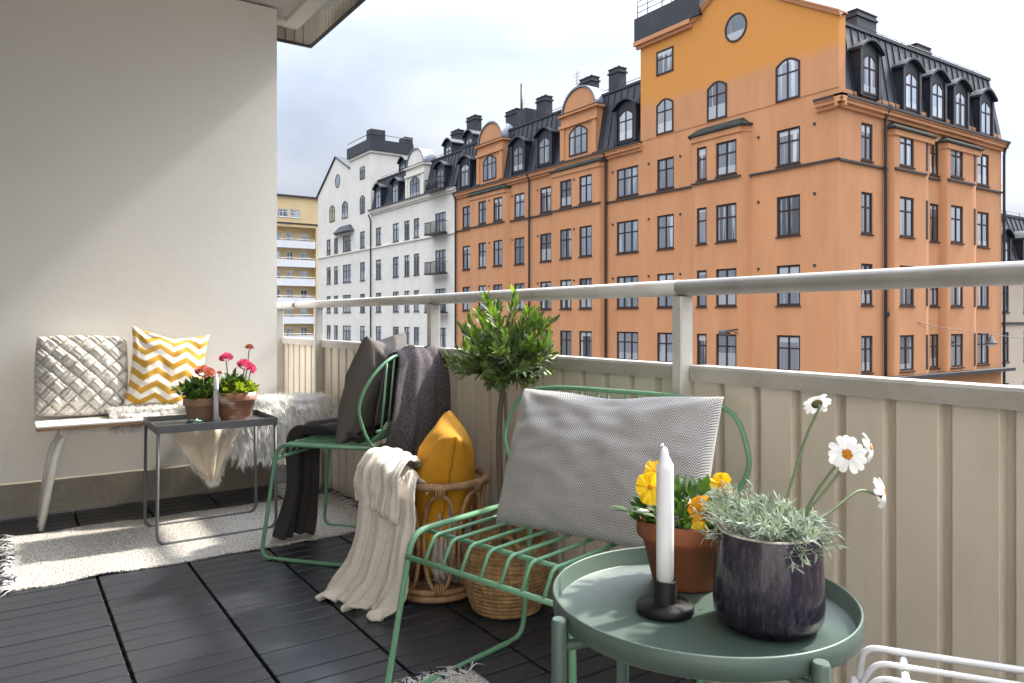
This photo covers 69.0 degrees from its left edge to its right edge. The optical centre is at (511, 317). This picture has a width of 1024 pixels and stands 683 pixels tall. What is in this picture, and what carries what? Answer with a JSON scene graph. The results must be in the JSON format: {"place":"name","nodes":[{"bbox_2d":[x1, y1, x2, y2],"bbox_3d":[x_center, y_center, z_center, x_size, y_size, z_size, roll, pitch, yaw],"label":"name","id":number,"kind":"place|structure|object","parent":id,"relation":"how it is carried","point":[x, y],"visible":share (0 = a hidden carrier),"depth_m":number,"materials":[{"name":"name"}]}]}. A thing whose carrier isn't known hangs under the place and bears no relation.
{"place":"outdoors","nodes":[
{"label":"outdoors","id":0,"kind":"place"},
{"bbox_2d":[277,194,317,338],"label":"apartment block","id":1,"kind":"structure","parent":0,"point":[297,248],"depth_m":110.93,"materials":[{"name":"yellow paint"}]},
{"bbox_2d":[277,0,1023,216],"label":"sky","id":2,"kind":"structure","parent":0,"point":[415,69],"materials":[{"name":"white"}]},
{"bbox_2d":[1001,185,1023,385],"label":"town house","id":3,"kind":"structure","parent":0,"point":[1014,293],"depth_m":47.00,"materials":[{"name":"beige paint"}]},
{"label":"street","id":4,"kind":"structure","parent":0,"visible":0},
{"bbox_2d":[316,114,482,347],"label":"apartment building","id":5,"kind":"structure","parent":4,"relation":"on","point":[386,218],"depth_m":78.33,"materials":[{"name":"white paint"}]},
{"bbox_2d":[343,325,350,340],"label":"window","id":6,"kind":"structure","parent":5,"relation":"in","point":[346,329],"depth_m":86.93,"materials":[{"name":"glass"}]},
{"bbox_2d":[343,264,350,282],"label":"window","id":7,"kind":"structure","parent":5,"relation":"in","point":[346,268],"depth_m":86.78,"materials":[{"name":"glass"}]},
{"bbox_2d":[343,234,350,251],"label":"window","id":8,"kind":"structure","parent":5,"relation":"in","point":[346,239],"depth_m":86.78,"materials":[{"name":"glass"}]},
{"bbox_2d":[392,257,398,277],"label":"window","id":9,"kind":"structure","parent":5,"relation":"in","point":[395,259],"depth_m":75.91,"materials":[{"name":"glass"}]},
{"bbox_2d":[392,223,398,242],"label":"window","id":10,"kind":"structure","parent":5,"relation":"in","point":[395,226],"depth_m":75.87,"materials":[{"name":"glass"}]},
{"bbox_2d":[436,249,445,271],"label":"window","id":11,"kind":"structure","parent":5,"relation":"in","point":[440,254],"depth_m":68.10,"materials":[{"name":"glass"}]},
{"bbox_2d":[436,211,445,231],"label":"window","id":12,"kind":"structure","parent":5,"relation":"in","point":[439,216],"depth_m":68.10,"materials":[{"name":"glass"}]},
{"bbox_2d":[440,328,445,347],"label":"window","id":13,"kind":"structure","parent":5,"relation":"in","point":[442,330],"depth_m":67.78,"materials":[{"name":"glass"}]},
{"bbox_2d":[452,0,1015,384],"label":"apartment building","id":14,"kind":"structure","parent":4,"relation":"on","point":[729,138],"depth_m":41.34,"materials":[{"name":"orange paint"}]},
{"bbox_2d":[461,245,469,270],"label":"window","id":15,"kind":"structure","parent":14,"relation":"in","point":[466,249],"depth_m":64.41,"materials":[{"name":"glass"}]},
{"bbox_2d":[462,206,469,228],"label":"window","id":16,"kind":"structure","parent":14,"relation":"in","point":[466,210],"depth_m":64.41,"materials":[{"name":"glass"}]},
{"bbox_2d":[477,242,485,268],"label":"window","id":17,"kind":"structure","parent":14,"relation":"in","point":[482,246],"depth_m":61.50,"materials":[{"name":"glass"}]},
{"bbox_2d":[477,200,485,224],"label":"window","id":18,"kind":"structure","parent":14,"relation":"in","point":[482,205],"depth_m":61.50,"materials":[{"name":"glass"}]},
{"bbox_2d":[492,197,501,221],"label":"window","id":19,"kind":"structure","parent":14,"relation":"in","point":[497,201],"depth_m":59.51,"materials":[{"name":"glass"}]},
{"bbox_2d":[492,240,502,266],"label":"window","id":20,"kind":"structure","parent":14,"relation":"in","point":[498,243],"depth_m":59.52,"materials":[{"name":"glass"}]},
{"bbox_2d":[513,193,524,218],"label":"window","id":21,"kind":"structure","parent":14,"relation":"in","point":[519,198],"depth_m":57.71,"materials":[{"name":"glass"}]},
{"bbox_2d":[515,237,523,264],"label":"window","id":22,"kind":"structure","parent":14,"relation":"in","point":[519,242],"depth_m":57.71,"materials":[{"name":"glass"}]},
{"bbox_2d":[539,186,550,213],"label":"window","id":23,"kind":"structure","parent":14,"relation":"in","point":[546,191],"depth_m":54.84,"materials":[{"name":"glass"}]},
{"bbox_2d":[539,233,551,262],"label":"window","id":24,"kind":"structure","parent":14,"relation":"in","point":[545,238],"depth_m":54.84,"materials":[{"name":"glass"}]},
{"bbox_2d":[541,281,551,309],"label":"window","id":25,"kind":"structure","parent":14,"relation":"in","point":[546,304],"depth_m":54.84,"materials":[{"name":"glass"}]},
{"bbox_2d":[560,330,570,355],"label":"window","id":26,"kind":"structure","parent":14,"relation":"in","point":[565,336],"depth_m":52.22,"materials":[{"name":"glass"}]},
{"bbox_2d":[559,279,571,309],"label":"window","id":27,"kind":"structure","parent":14,"relation":"in","point":[564,304],"depth_m":52.22,"materials":[{"name":"glass"}]},
{"bbox_2d":[559,228,571,259],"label":"window","id":28,"kind":"structure","parent":14,"relation":"in","point":[565,234],"depth_m":52.22,"materials":[{"name":"glass"}]},
{"bbox_2d":[559,179,571,208],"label":"window","id":29,"kind":"structure","parent":14,"relation":"in","point":[565,186],"depth_m":52.22,"materials":[{"name":"glass"}]},
{"bbox_2d":[578,278,591,309],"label":"window","id":30,"kind":"structure","parent":14,"relation":"in","point":[584,303],"depth_m":50.37,"materials":[{"name":"glass"}]},
{"bbox_2d":[578,225,591,257],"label":"window","id":31,"kind":"structure","parent":14,"relation":"in","point":[585,231],"depth_m":50.31,"materials":[{"name":"glass"}]},
{"bbox_2d":[578,174,591,204],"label":"window","id":32,"kind":"structure","parent":14,"relation":"in","point":[585,181],"depth_m":50.31,"materials":[{"name":"glass"}]},
{"bbox_2d":[580,331,591,356],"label":"window","id":33,"kind":"structure","parent":14,"relation":"in","point":[585,336],"depth_m":50.31,"materials":[{"name":"glass"}]},
{"bbox_2d":[615,275,638,308],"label":"window","id":34,"kind":"structure","parent":14,"relation":"in","point":[622,303],"depth_m":47.75,"materials":[{"name":"glass"}]},
{"bbox_2d":[615,219,638,254],"bbox_3d":[7.395,-5.162,47.659,0.195,2.115,2.100,0,0,-34],"label":"window","id":35,"kind":"structure","parent":14,"relation":"in","point":[627,231],"depth_m":47.75,"materials":[{"name":"glass"}]},
{"bbox_2d":[615,165,638,198],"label":"window","id":36,"kind":"structure","parent":14,"relation":"in","point":[627,178],"depth_m":47.75,"materials":[{"name":"glass"}]},
{"bbox_2d":[617,332,637,359],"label":"window","id":37,"kind":"structure","parent":14,"relation":"in","point":[627,342],"depth_m":47.75,"materials":[{"name":"glass"}]},
{"bbox_2d":[658,332,671,361],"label":"window","id":38,"kind":"structure","parent":14,"relation":"in","point":[664,339],"depth_m":45.02,"materials":[{"name":"glass"}]},
{"bbox_2d":[656,273,673,308],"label":"window","id":39,"kind":"structure","parent":14,"relation":"in","point":[663,302],"depth_m":44.95,"materials":[{"name":"glass"}]},
{"bbox_2d":[656,214,673,250],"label":"window","id":40,"kind":"structure","parent":14,"relation":"in","point":[665,223],"depth_m":44.90,"materials":[{"name":"glass"}]},
{"bbox_2d":[656,156,673,191],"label":"window","id":41,"kind":"structure","parent":14,"relation":"in","point":[665,166],"depth_m":44.90,"materials":[{"name":"glass"}]},
{"bbox_2d":[656,98,673,135],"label":"window","id":42,"kind":"structure","parent":14,"relation":"in","point":[665,108],"depth_m":44.87,"materials":[{"name":"glass"}]},
{"bbox_2d":[656,46,673,76],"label":"window","id":43,"kind":"structure","parent":14,"relation":"in","point":[665,57],"depth_m":44.83,"materials":[{"name":"glass"}]},
{"bbox_2d":[695,270,706,307],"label":"window","id":44,"kind":"structure","parent":14,"relation":"in","point":[702,274],"depth_m":42.08,"materials":[{"name":"glass"}]},
{"bbox_2d":[695,207,706,245],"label":"window","id":45,"kind":"structure","parent":14,"relation":"in","point":[701,212],"depth_m":42.08,"materials":[{"name":"glass"}]},
{"bbox_2d":[695,146,706,181],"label":"window","id":46,"kind":"structure","parent":14,"relation":"in","point":[701,152],"depth_m":42.08,"materials":[{"name":"glass"}]},
{"bbox_2d":[697,334,706,364],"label":"window","id":47,"kind":"structure","parent":14,"relation":"in","point":[701,338],"depth_m":42.08,"materials":[{"name":"glass"}]},
{"bbox_2d":[707,81,726,121],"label":"window","id":48,"kind":"structure","parent":14,"relation":"in","point":[717,91],"depth_m":41.59,"materials":[{"name":"glass"}]},
{"bbox_2d":[714,268,736,307],"bbox_3d":[11.684,-1.632,40.611,0.195,2.115,1.500,0,0,-34],"label":"window","id":49,"kind":"structure","parent":14,"relation":"in","point":[721,300],"depth_m":40.64,"materials":[{"name":"glass"}]},
{"bbox_2d":[714,203,736,243],"bbox_3d":[11.684,-5.162,40.611,0.195,2.115,1.500,0,0,-34],"label":"window","id":50,"kind":"structure","parent":14,"relation":"in","point":[725,213],"depth_m":40.63,"materials":[{"name":"glass"}]},
{"bbox_2d":[714,139,736,177],"bbox_3d":[11.684,-8.683,40.611,0.195,1.915,1.500,0,0,-34],"label":"window","id":51,"kind":"structure","parent":14,"relation":"in","point":[725,151],"depth_m":40.63,"materials":[{"name":"glass"}]},
{"bbox_2d":[716,334,735,366],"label":"window","id":52,"kind":"structure","parent":14,"relation":"in","point":[725,345],"depth_m":40.63,"materials":[{"name":"glass"}]},
{"bbox_2d":[724,12,746,42],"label":"window","id":53,"kind":"structure","parent":14,"relation":"in","point":[736,25],"depth_m":40.50,"materials":[{"name":"glass"}]},
{"bbox_2d":[775,57,799,102],"bbox_3d":[14.004,-12.135,37.835,0.065,2.150,1.420,0,0,-34],"label":"window","id":54,"kind":"structure","parent":14,"relation":"in","point":[787,73],"depth_m":37.81,"materials":[{"name":"glass"}]},
{"bbox_2d":[775,264,800,306],"bbox_3d":[14.057,-1.632,37.871,0.195,2.115,1.470,0,0,-34],"label":"window","id":55,"kind":"structure","parent":14,"relation":"in","point":[783,299],"depth_m":37.89,"materials":[{"name":"glass"}]},
{"bbox_2d":[775,194,800,237],"bbox_3d":[14.057,-5.162,37.871,0.195,2.115,1.470,0,0,-34],"label":"window","id":56,"kind":"structure","parent":14,"relation":"in","point":[788,207],"depth_m":37.89,"materials":[{"name":"glass"}]},
{"bbox_2d":[775,126,800,167],"bbox_3d":[14.057,-8.683,37.871,0.195,1.915,1.470,0,0,-34],"label":"window","id":57,"kind":"structure","parent":14,"relation":"in","point":[788,140],"depth_m":37.89,"materials":[{"name":"glass"}]},
{"bbox_2d":[777,335,799,370],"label":"window","id":58,"kind":"structure","parent":14,"relation":"in","point":[788,346],"depth_m":37.89,"materials":[{"name":"glass"}]},
{"bbox_2d":[861,336,874,374],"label":"window","id":59,"kind":"structure","parent":14,"relation":"in","point":[866,341],"depth_m":36.94,"materials":[{"name":"glass"}]},
{"bbox_2d":[861,263,874,305],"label":"window","id":60,"kind":"structure","parent":14,"relation":"in","point":[866,295],"depth_m":36.93,"materials":[{"name":"glass"}]},
{"bbox_2d":[861,192,874,235],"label":"window","id":61,"kind":"structure","parent":14,"relation":"in","point":[866,198],"depth_m":36.94,"materials":[{"name":"glass"}]},
{"bbox_2d":[861,122,874,162],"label":"window","id":62,"kind":"structure","parent":14,"relation":"in","point":[866,129],"depth_m":36.94,"materials":[{"name":"glass"}]},
{"bbox_2d":[899,335,915,372],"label":"window","id":63,"kind":"structure","parent":14,"relation":"in","point":[906,341],"depth_m":38.37,"materials":[{"name":"glass"}]},
{"bbox_2d":[899,265,915,306],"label":"window","id":64,"kind":"structure","parent":14,"relation":"in","point":[906,295],"depth_m":38.37,"materials":[{"name":"glass"}]},
{"bbox_2d":[899,196,915,238],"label":"window","id":65,"kind":"structure","parent":14,"relation":"in","point":[906,204],"depth_m":38.37,"materials":[{"name":"glass"}]},
{"bbox_2d":[899,137,915,168],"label":"window","id":66,"kind":"structure","parent":14,"relation":"in","point":[906,145],"depth_m":38.37,"materials":[{"name":"glass"}]},
{"bbox_2d":[930,334,940,368],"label":"window","id":67,"kind":"structure","parent":14,"relation":"in","point":[933,337],"depth_m":40.62,"materials":[{"name":"glass"}]},
{"bbox_2d":[930,288,940,307],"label":"window","id":68,"kind":"structure","parent":14,"relation":"in","point":[933,291],"depth_m":40.62,"materials":[{"name":"glass"}]},
{"bbox_2d":[930,203,940,242],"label":"window","id":69,"kind":"structure","parent":14,"relation":"in","point":[933,207],"depth_m":40.62,"materials":[{"name":"glass"}]},
{"bbox_2d":[930,142,940,176],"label":"window","id":70,"kind":"structure","parent":14,"relation":"in","point":[933,148],"depth_m":40.68,"materials":[{"name":"glass"}]},
{"bbox_2d":[887,311,1023,346],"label":"street lamp","id":71,"kind":"object","parent":14,"relation":"hanging from","point":[991,342],"visible":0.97,"depth_m":41.11,"materials":[{"name":"metal"}]},
{"bbox_2d":[951,334,964,368],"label":"window","id":72,"kind":"structure","parent":14,"relation":"in","point":[956,339],"depth_m":41.31,"materials":[{"name":"glass"}]},
{"bbox_2d":[951,287,964,307],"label":"window","id":73,"kind":"structure","parent":14,"relation":"in","point":[956,292],"depth_m":41.31,"materials":[{"name":"glass"}]},
{"bbox_2d":[951,205,964,244],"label":"window","id":74,"kind":"structure","parent":14,"relation":"in","point":[956,211],"depth_m":41.31,"materials":[{"name":"glass"}]},
{"bbox_2d":[951,150,964,179],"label":"window","id":75,"kind":"structure","parent":14,"relation":"in","point":[956,157],"depth_m":41.31,"materials":[{"name":"glass"}]},
{"bbox_2d":[977,333,990,365],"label":"window","id":76,"kind":"structure","parent":14,"relation":"in","point":[982,349],"depth_m":43.80,"materials":[{"name":"glass"}]},
{"bbox_2d":[977,286,990,307],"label":"window","id":77,"kind":"structure","parent":14,"relation":"in","point":[982,292],"depth_m":43.80,"materials":[{"name":"glass"}]},
{"bbox_2d":[977,211,990,248],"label":"window","id":78,"kind":"structure","parent":14,"relation":"in","point":[982,218],"depth_m":43.80,"materials":[{"name":"glass"}]},
{"bbox_2d":[977,154,990,187],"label":"window","id":79,"kind":"structure","parent":14,"relation":"in","point":[982,162],"depth_m":43.80,"materials":[{"name":"glass"}]},
{"bbox_3d":[-1.762,4.440,0.010,0.298,21.000,26.000,0,0,-34],"label":"house wall","id":80,"kind":"object","parent":4,"relation":"on","visible":0},
{"bbox_2d":[239,0,365,47],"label":"balcony","id":81,"kind":"structure","parent":80,"relation":"attached to","point":[308,23],"depth_m":4.31,"materials":[{"name":"wood"}]},
{"bbox_2d":[73,464,695,682],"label":"floor slab","id":82,"kind":"structure","parent":80,"relation":"attached to","point":[281,474],"depth_m":2.66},
{"bbox_2d":[0,0,276,518],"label":"balcony wall","id":83,"kind":"structure","parent":82,"relation":"on","point":[138,163],"depth_m":3.80,"materials":[{"name":"paint"}]},
{"bbox_2d":[0,483,695,682],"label":"balcony floor","id":84,"kind":"structure","parent":82,"relation":"on","point":[174,624],"depth_m":2.25,"materials":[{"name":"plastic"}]},
{"bbox_2d":[33,415,321,531],"bbox_3d":[-1.606,0.703,3.727,1.322,0.474,0.370,0,0,-34],"label":"bench","id":85,"kind":"object","parent":84,"relation":"on","point":[65,427],"visible":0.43,"depth_m":3.33,"materials":[{"name":"white laminate"}]},
{"bbox_2d":[34,335,127,416],"bbox_3d":[-2.038,0.274,3.537,0.389,0.385,0.212,0,0,-34],"label":"cushion","id":86,"kind":"object","parent":85,"relation":"on","point":[79,376],"visible":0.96,"depth_m":3.48,"materials":[{"name":"fabric"}]},
{"bbox_2d":[123,326,208,404],"bbox_3d":[-1.712,0.252,3.711,0.417,0.434,0.172,0,0,-34],"label":"cushion","id":87,"kind":"object","parent":85,"relation":"on","point":[160,365],"visible":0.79,"depth_m":3.64,"materials":[{"name":"fabric"}]},
{"bbox_2d":[107,391,337,490],"bbox_3d":[-1.448,0.605,3.757,1.090,0.445,0.482,0,0,-34],"label":"sheepskin","id":88,"kind":"object","parent":85,"relation":"on","point":[205,452],"visible":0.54,"depth_m":3.60,"materials":[{"name":"fur"}]},
{"bbox_2d":[0,490,358,597],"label":"rug","id":89,"kind":"object","parent":84,"relation":"on","point":[54,558],"visible":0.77,"depth_m":3.09,"materials":[{"name":"fabric"}]},
{"bbox_2d":[143,410,277,544],"bbox_3d":[-1.344,0.691,3.320,0.498,0.497,0.341,0,0,-34],"label":"tray table","id":90,"kind":"object","parent":89,"relation":"on","point":[157,425],"visible":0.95,"depth_m":3.29,"materials":[{"name":"grey paint"}]},
{"bbox_2d":[170,365,221,422],"bbox_3d":[-1.405,0.336,3.320,0.248,0.258,0.206,0,0,-34],"label":"potted plant","id":91,"kind":"object","parent":90,"relation":"on","point":[197,399],"visible":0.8,"depth_m":3.28,"materials":[{"name":"green plant"}]},
{"bbox_2d":[211,344,259,420],"bbox_3d":[-1.237,0.291,3.340,0.206,0.349,0.211,0,0,0],"label":"potted plant","id":92,"kind":"object","parent":90,"relation":"on","point":[237,396],"visible":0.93,"depth_m":3.29,"materials":[{"name":"green plant"}]},
{"bbox_2d":[260,354,397,566],"bbox_3d":[-0.661,0.539,3.062,0.528,0.801,0.557,0,0,16],"label":"wire chair","id":93,"kind":"object","parent":84,"relation":"on","point":[308,443],"visible":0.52,"depth_m":2.90,"materials":[{"name":"green paint"}]},
{"bbox_2d":[272,416,383,539],"bbox_3d":[-0.739,0.675,3.135,0.489,0.518,0.284,0,0,33],"label":"throw","id":94,"kind":"object","parent":93,"relation":"on","point":[298,513],"visible":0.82,"depth_m":3.13,"materials":[{"name":"grey fabric"}]},
{"bbox_2d":[336,332,405,443],"bbox_3d":[-0.576,0.280,3.099,0.229,0.439,0.424,0,0,14],"label":"cushion","id":95,"kind":"object","parent":93,"relation":"on","point":[370,357],"visible":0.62,"depth_m":2.92,"materials":[{"name":"grey fabric"}]},
{"bbox_2d":[375,345,450,455],"bbox_3d":[-0.390,0.344,3.005,0.257,0.474,0.368,0,0,16],"label":"shawl","id":96,"kind":"object","parent":93,"relation":"hanging from","point":[421,401],"visible":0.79,"depth_m":2.94,"materials":[{"name":"fabric"}]},
{"bbox_2d":[395,661,489,682],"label":"rug","id":97,"kind":"object","parent":84,"relation":"on","point":[451,674],"visible":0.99,"depth_m":1.93,"materials":[{"name":"fabric"}]},
{"bbox_2d":[406,466,489,603],"bbox_3d":[-0.261,0.735,2.574,0.369,0.398,0.369,0,0,-34],"label":"rattan basket","id":98,"kind":"object","parent":84,"relation":"on","point":[428,590],"visible":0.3,"depth_m":2.44,"materials":[{"name":"wicker"}]},
{"bbox_2d":[315,446,428,621],"bbox_3d":[-0.412,0.689,2.462,0.382,0.498,0.375,0,0,-34],"label":"throw","id":99,"kind":"object","parent":98,"relation":"hanging from","point":[369,572],"visible":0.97,"depth_m":2.41,"materials":[{"name":"fabric"}]},
{"bbox_2d":[414,410,476,578],"bbox_3d":[-0.250,0.602,2.598,0.290,0.541,0.283,0,0,24],"label":"cushion","id":100,"kind":"object","parent":98,"relation":"in","point":[445,454],"visible":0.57,"depth_m":2.47,"materials":[{"name":"yellow fabric"}]},
{"bbox_2d":[430,507,461,584],"bbox_3d":[-0.211,0.742,2.508,0.133,0.324,0.093,0,0,-34],"label":"throw","id":101,"kind":"object","parent":98,"relation":"in","point":[438,552],"visible":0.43,"depth_m":2.48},
{"bbox_2d":[461,520,551,619],"bbox_3d":[-0.018,0.801,2.418,0.295,0.277,0.294,0,0,-34],"label":"seagrass basket","id":102,"kind":"object","parent":84,"relation":"on","point":[486,601],"visible":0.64,"depth_m":2.31,"materials":[{"name":"wicker"}]},
{"bbox_2d":[442,284,559,544],"bbox_3d":[-0.033,0.338,2.387,0.386,0.898,0.374,0,0,6],"label":"olive tree","id":103,"kind":"object","parent":102,"relation":"in","point":[514,355],"visible":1,"depth_m":2.35,"materials":[{"name":"green plant"}]},
{"bbox_2d":[385,386,751,682],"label":"wire chair","id":104,"kind":"object","parent":84,"relation":"on","point":[523,592],"visible":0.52,"depth_m":1.79,"materials":[{"name":"green paint"}]},
{"bbox_2d":[496,388,723,547],"bbox_3d":[0.213,0.355,1.798,0.594,0.360,0.209,0,0,41],"label":"cushion","id":105,"kind":"object","parent":104,"relation":"on","point":[576,463],"visible":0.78,"depth_m":1.73,"materials":[{"name":"fabric"}]},
{"bbox_2d":[551,546,863,682],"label":"tray table","id":106,"kind":"object","parent":84,"relation":"on","point":[596,597],"visible":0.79,"depth_m":1.00,"materials":[{"name":"green paint"}]},
{"bbox_2d":[636,577,694,621],"bbox_3d":[0.222,0.402,1.079,0.083,0.046,0.083,0,0,-34],"label":"candle holder","id":107,"kind":"object","parent":106,"relation":"on","point":[663,602],"visible":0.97,"depth_m":1.06,"materials":[{"name":"black metal"}]},
{"bbox_2d":[656,443,673,582],"bbox_3d":[0.222,0.292,1.079,0.025,0.223,0.025,0,0,-34],"label":"candle","id":108,"kind":"object","parent":107,"relation":"in","point":[665,520],"visible":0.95,"depth_m":1.07,"materials":[{"name":"wax"}]},
{"bbox_2d":[608,460,735,593],"bbox_3d":[0.277,0.325,1.197,0.207,0.199,0.192,0,0,-34],"label":"potted plant","id":109,"kind":"object","parent":106,"relation":"on","point":[693,563],"visible":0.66,"depth_m":1.15,"materials":[{"name":"green plant"}]},
{"bbox_2d":[692,394,886,641],"bbox_3d":[0.374,0.265,1.018,0.256,0.319,0.206,0,0,22],"label":"potted plant","id":110,"kind":"object","parent":106,"relation":"on","point":[768,577],"visible":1,"depth_m":0.98,"materials":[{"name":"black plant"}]},
{"bbox_2d":[850,645,1023,682],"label":"wire chair","id":111,"kind":"object","parent":84,"relation":"on","point":[904,666],"visible":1,"depth_m":1.10,"materials":[{"name":"white paint"}]},
{"bbox_2d":[277,261,1023,682],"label":"balcony railing","id":112,"kind":"object","parent":82,"relation":"attached to","point":[931,559],"visible":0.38,"depth_m":1.58,"materials":[{"name":"metal"}]},
{"bbox_3d":[-1.295,0.456,3.261,0.056,0.018,0.056,0,0,-34],"label":"candle holder","id":113,"kind":"object","parent":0,"visible":0},
{"bbox_2d":[213,371,218,420],"bbox_3d":[-1.295,0.345,3.261,0.023,0.223,0.023,0,0,-34],"label":"candle","id":114,"kind":"object","parent":113,"relation":"on","point":[216,399],"visible":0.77,"depth_m":3.25,"materials":[{"name":"wax"}]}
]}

